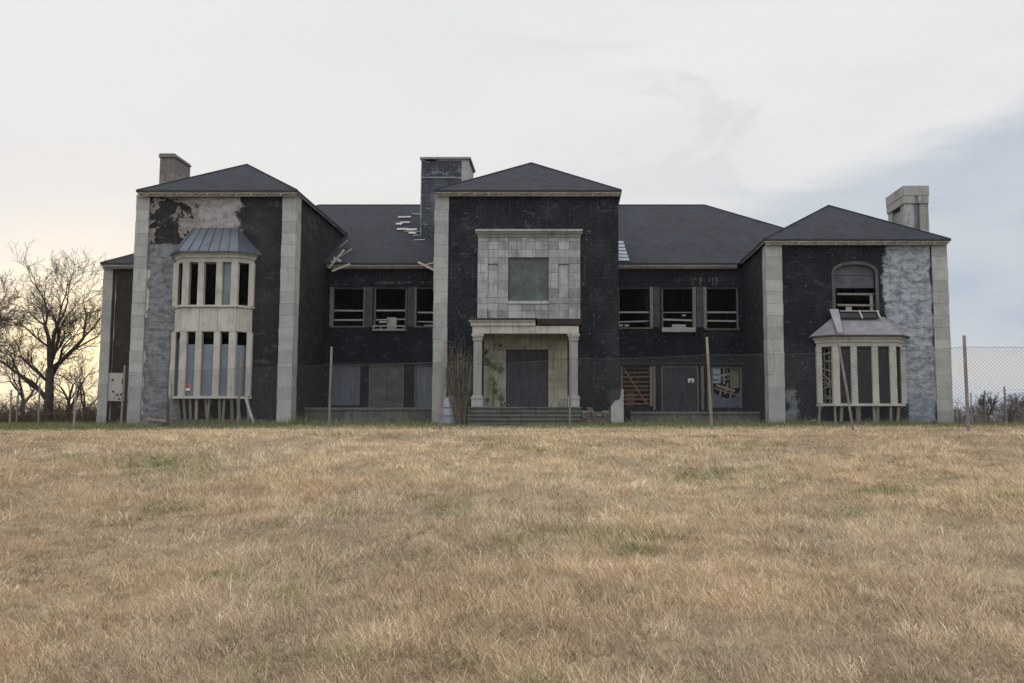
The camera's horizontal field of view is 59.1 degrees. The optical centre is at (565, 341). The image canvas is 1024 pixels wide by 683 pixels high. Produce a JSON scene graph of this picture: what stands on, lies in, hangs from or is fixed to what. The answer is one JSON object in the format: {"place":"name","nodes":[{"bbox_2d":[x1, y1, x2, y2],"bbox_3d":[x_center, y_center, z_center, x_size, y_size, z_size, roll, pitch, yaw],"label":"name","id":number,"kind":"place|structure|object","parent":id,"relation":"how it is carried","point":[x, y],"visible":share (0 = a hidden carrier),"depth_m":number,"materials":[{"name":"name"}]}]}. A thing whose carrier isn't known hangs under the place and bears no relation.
{"place":"outdoors","nodes":[
{"label":"outdoors","id":0,"kind":"place"},
{"bbox_2d":[0,421,125,427],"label":"green grass","id":1,"kind":"structure","parent":0,"point":[19,424],"depth_m":43.15,"materials":[{"name":"plant"}]},
{"bbox_2d":[0,426,1023,682],"bbox_3d":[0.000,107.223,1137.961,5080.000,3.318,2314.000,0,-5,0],"label":"ground","id":2,"kind":"structure","parent":0,"point":[664,508],"depth_m":7.97,"materials":[{"name":"beige plant"}]},
{"bbox_2d":[0,323,26,366],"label":"bare tree","id":3,"kind":"object","parent":2,"relation":"on","point":[9,343],"visible":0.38,"depth_m":64.03,"materials":[{"name":"brown plant"}]},
{"bbox_2d":[0,270,58,368],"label":"bare tree","id":4,"kind":"object","parent":2,"relation":"on","point":[4,318],"visible":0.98,"depth_m":52.09,"materials":[{"name":"brown plant"}]},
{"bbox_2d":[0,340,67,409],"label":"bare tree","id":5,"kind":"object","parent":2,"relation":"on","point":[15,385],"visible":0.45,"depth_m":67.95,"materials":[{"name":"brown plant"}]},
{"bbox_2d":[5,376,77,426],"bbox_3d":[-27.009,3.206,44.940,0.672,2.423,14.644,5,-7,-45],"label":"wire fence","id":6,"kind":"object","parent":2,"relation":"on","point":[38,416],"visible":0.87,"depth_m":42.89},
{"bbox_2d":[0,393,96,423],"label":"thicket","id":7,"kind":"object","parent":2,"relation":"on","point":[59,418],"visible":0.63,"depth_m":55.14,"materials":[{"name":"brown plant"}]},
{"bbox_2d":[0,386,97,422],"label":"thicket","id":8,"kind":"object","parent":2,"relation":"on","point":[55,405],"visible":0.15,"depth_m":61.17,"materials":[{"name":"brown plant"}]},
{"bbox_2d":[0,239,110,423],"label":"bare tree","id":9,"kind":"object","parent":2,"relation":"on","point":[51,345],"visible":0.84,"depth_m":55.34,"materials":[{"name":"brown plant"}]},
{"bbox_2d":[27,351,98,421],"bbox_3d":[-33.840,3.156,60.063,4.773,5.145,3.837,-1,-6,16],"label":"bare tree","id":10,"kind":"object","parent":2,"relation":"on","point":[68,398],"visible":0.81,"depth_m":59.95,"materials":[{"name":"brown plant"}]},
{"bbox_2d":[57,352,97,412],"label":"bare tree","id":11,"kind":"object","parent":2,"relation":"on","point":[72,380],"visible":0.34,"depth_m":66.09,"materials":[{"name":"brown plant"}]},
{"bbox_2d":[138,416,169,425],"bbox_3d":[-19.966,3.930,43.282,2.079,0.717,0.438,-1,-5,12],"label":"timber pile","id":12,"kind":"object","parent":2,"relation":"on","point":[149,420],"visible":0.47,"depth_m":43.18,"materials":[{"name":"grey wood"}]},
{"bbox_2d":[166,336,170,426],"bbox_3d":[-18.116,1.762,41.145,0.248,4.640,0.365,0,-5,0],"label":"broken post","id":13,"kind":"object","parent":2,"relation":"on","point":[167,414],"visible":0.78,"depth_m":40.89,"materials":[{"name":"brown wood"}]},
{"bbox_2d":[442,396,455,423],"bbox_3d":[-5.641,3.396,44.175,0.897,1.439,0.899,0,-5,0],"label":"domed tub","id":14,"kind":"object","parent":2,"relation":"on","point":[450,420],"visible":0.37,"depth_m":43.79,"materials":[{"name":"white plastic"}]},
{"bbox_2d":[441,340,473,424],"bbox_3d":[-5.203,1.921,43.703,1.860,4.500,1.212,1,-5,-14],"label":"bare bush","id":15,"kind":"object","parent":2,"relation":"on","point":[461,382],"visible":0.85,"depth_m":43.59,"materials":[{"name":"brown plant"}]},
{"bbox_2d":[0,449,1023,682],"bbox_3d":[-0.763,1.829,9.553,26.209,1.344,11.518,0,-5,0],"label":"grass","id":16,"kind":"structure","parent":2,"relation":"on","point":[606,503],"depth_m":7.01,"materials":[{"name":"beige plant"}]},
{"bbox_2d":[0,423,1023,448],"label":"dry grass","id":17,"kind":"structure","parent":2,"relation":"on","point":[586,428],"depth_m":22.05,"materials":[{"name":"plant"}]},
{"bbox_2d":[0,411,1023,431],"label":"green grass","id":18,"kind":"structure","parent":2,"relation":"on","point":[100,426],"depth_m":40.96,"materials":[{"name":"plant"}]},
{"bbox_2d":[96,153,953,425],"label":"school building","id":19,"kind":"structure","parent":2,"relation":"on","point":[531,263],"depth_m":45.64,"materials":[{"name":"brick"}]},
{"bbox_2d":[168,227,261,398],"bbox_3d":[-17.740,-1.513,44.842,4.640,8.702,1.101,0,-5,0],"label":"bay window","id":20,"kind":"structure","parent":19,"relation":"in","point":[227,248],"depth_m":44.77,"materials":[{"name":"beige stone"}]},
{"bbox_2d":[329,287,364,326],"bbox_3d":[-12.437,-1.949,51.538,2.098,2.325,0.375,0,-5,0],"label":"window","id":21,"kind":"structure","parent":19,"relation":"in","point":[332,289],"depth_m":51.48,"materials":[{"name":"grey wood"}]},
{"bbox_2d":[374,287,406,330],"bbox_3d":[-10.056,-1.848,51.529,1.998,2.524,0.375,0,-5,0],"label":"window","id":22,"kind":"structure","parent":19,"relation":"in","point":[390,320],"depth_m":51.50,"materials":[{"name":"grey wood"}]},
{"bbox_2d":[414,287,432,326],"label":"window","id":23,"kind":"structure","parent":19,"relation":"in","point":[416,288],"depth_m":51.46,"materials":[{"name":"grey wood"}]},
{"bbox_2d":[482,342,511,406],"bbox_3d":[-3.461,1.695,44.867,1.595,3.352,0.141,0,-5,0],"label":"climbing vine","id":24,"kind":"object","parent":19,"relation":"on","point":[487,360],"visible":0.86,"depth_m":44.88,"materials":[{"name":"green plant"}]},
{"bbox_2d":[619,287,652,328],"bbox_3d":[3.943,-1.906,51.534,2.067,2.411,0.375,0,-5,0],"label":"window","id":25,"kind":"structure","parent":19,"relation":"in","point":[626,326],"depth_m":51.48,"materials":[{"name":"grey wood"}]},
{"bbox_2d":[621,366,652,405],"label":"slatted window","id":26,"kind":"structure","parent":19,"relation":"in","point":[630,399],"depth_m":51.15,"materials":[{"name":"brown wood"}]},
{"bbox_2d":[661,287,695,329],"bbox_3d":[6.419,-1.863,51.530,2.010,2.497,0.375,0,-5,0],"label":"window","id":27,"kind":"structure","parent":19,"relation":"in","point":[693,312],"depth_m":51.48,"materials":[{"name":"grey wood"}]},
{"bbox_2d":[661,366,698,410],"bbox_3d":[6.460,2.663,51.047,2.102,2.533,0.110,0,-5,0],"label":"double door","id":28,"kind":"structure","parent":19,"relation":"in","point":[666,406],"depth_m":51.06,"materials":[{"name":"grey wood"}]},
{"bbox_2d":[703,287,739,329],"bbox_3d":[8.882,-1.877,51.531,2.046,2.469,0.375,0,-5,0],"label":"window","id":29,"kind":"structure","parent":19,"relation":"in","point":[704,288],"depth_m":51.50,"materials":[{"name":"grey wood"}]},
{"bbox_2d":[711,367,741,407],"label":"broken window","id":30,"kind":"structure","parent":19,"relation":"in","point":[715,398],"depth_m":51.11,"materials":[{"name":"grey glass"}]},
{"bbox_2d":[831,261,879,312],"bbox_3d":[14.602,-2.730,45.622,2.354,2.633,0.430,0,-5,0],"label":"arched window","id":31,"kind":"structure","parent":19,"relation":"in","point":[851,269],"depth_m":45.63,"materials":[{"name":"wood"}]},
{"bbox_2d":[808,309,909,405],"bbox_3d":[14.730,0.762,44.618,5.115,4.892,1.135,0,-5,0],"label":"bay window","id":32,"kind":"structure","parent":19,"relation":"in","point":[867,331],"depth_m":44.54,"materials":[{"name":"beige stone"}]},
{"bbox_2d":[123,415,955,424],"bbox_3d":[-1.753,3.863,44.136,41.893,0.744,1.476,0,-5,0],"label":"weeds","id":33,"kind":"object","parent":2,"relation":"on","point":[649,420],"visible":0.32,"depth_m":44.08,"materials":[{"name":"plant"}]},
{"bbox_2d":[120,333,1023,431],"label":"chain link fence","id":34,"kind":"object","parent":2,"relation":"on","point":[852,426],"visible":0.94,"depth_m":25.95,"materials":[{"name":"metal"}]},
{"bbox_2d":[581,407,610,422],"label":"rubble wall","id":35,"kind":"structure","parent":2,"relation":"on","point":[603,417],"depth_m":44.06,"materials":[{"name":"grey stone"}]},
{"bbox_2d":[607,387,623,422],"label":"stone pier","id":36,"kind":"structure","parent":2,"relation":"on","point":[617,398],"depth_m":43.89,"materials":[{"name":"stone"}]},
{"bbox_2d":[953,405,976,423],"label":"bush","id":37,"kind":"object","parent":2,"relation":"on","point":[959,420],"visible":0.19,"depth_m":149.29,"materials":[{"name":"brown plant"}]},
{"bbox_2d":[963,396,998,423],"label":"bare tree","id":38,"kind":"object","parent":2,"relation":"on","point":[979,410],"visible":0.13,"depth_m":138.01,"materials":[{"name":"brown plant"}]},
{"bbox_2d":[976,391,999,422],"bbox_3d":[28.991,4.603,61.632,1.542,2.573,1.692,-4,-7,39],"label":"shrub","id":39,"kind":"object","parent":2,"relation":"on","point":[990,402],"visible":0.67,"depth_m":61.64,"materials":[{"name":"plant"}]},
{"bbox_2d":[953,397,1023,423],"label":"thicket","id":40,"kind":"object","parent":2,"relation":"on","point":[976,417],"visible":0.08,"depth_m":96.55,"materials":[{"name":"brown plant"}]},
{"bbox_2d":[957,417,1022,424],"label":"thicket","id":41,"kind":"object","parent":2,"relation":"on","point":[991,421],"visible":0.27,"depth_m":55.01,"materials":[{"name":"brown plant"}]},
{"bbox_2d":[963,392,1020,423],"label":"bare tree","id":42,"kind":"object","parent":2,"relation":"on","point":[1001,404],"visible":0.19,"depth_m":119.67,"materials":[{"name":"brown plant"}]},
{"bbox_2d":[970,386,1023,423],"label":"wire fence","id":43,"kind":"object","parent":2,"relation":"on","point":[1005,406],"visible":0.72,"depth_m":53.76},
{"bbox_2d":[993,405,1023,423],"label":"bare bush","id":44,"kind":"object","parent":2,"relation":"on","point":[1009,418],"visible":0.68,"depth_m":57.71,"materials":[{"name":"brown plant"}]},
{"bbox_2d":[1000,392,1023,417],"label":"bare tree","id":45,"kind":"object","parent":2,"relation":"on","point":[1016,401],"visible":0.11,"depth_m":124.14,"materials":[{"name":"brown plant"}]},
{"bbox_2d":[1003,393,1023,422],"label":"bare tree","id":46,"kind":"object","parent":2,"relation":"on","point":[1017,404],"visible":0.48,"depth_m":118.00,"materials":[{"name":"brown plant"}]},
{"bbox_2d":[0,0,1023,413],"label":"sky","id":47,"kind":"structure","parent":0,"point":[776,112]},
{"bbox_2d":[957,392,1023,422],"bbox_3d":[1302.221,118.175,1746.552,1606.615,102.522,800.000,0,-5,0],"label":"hill","id":48,"kind":"structure","parent":0,"point":[1012,395],"depth_m":1667.93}
]}

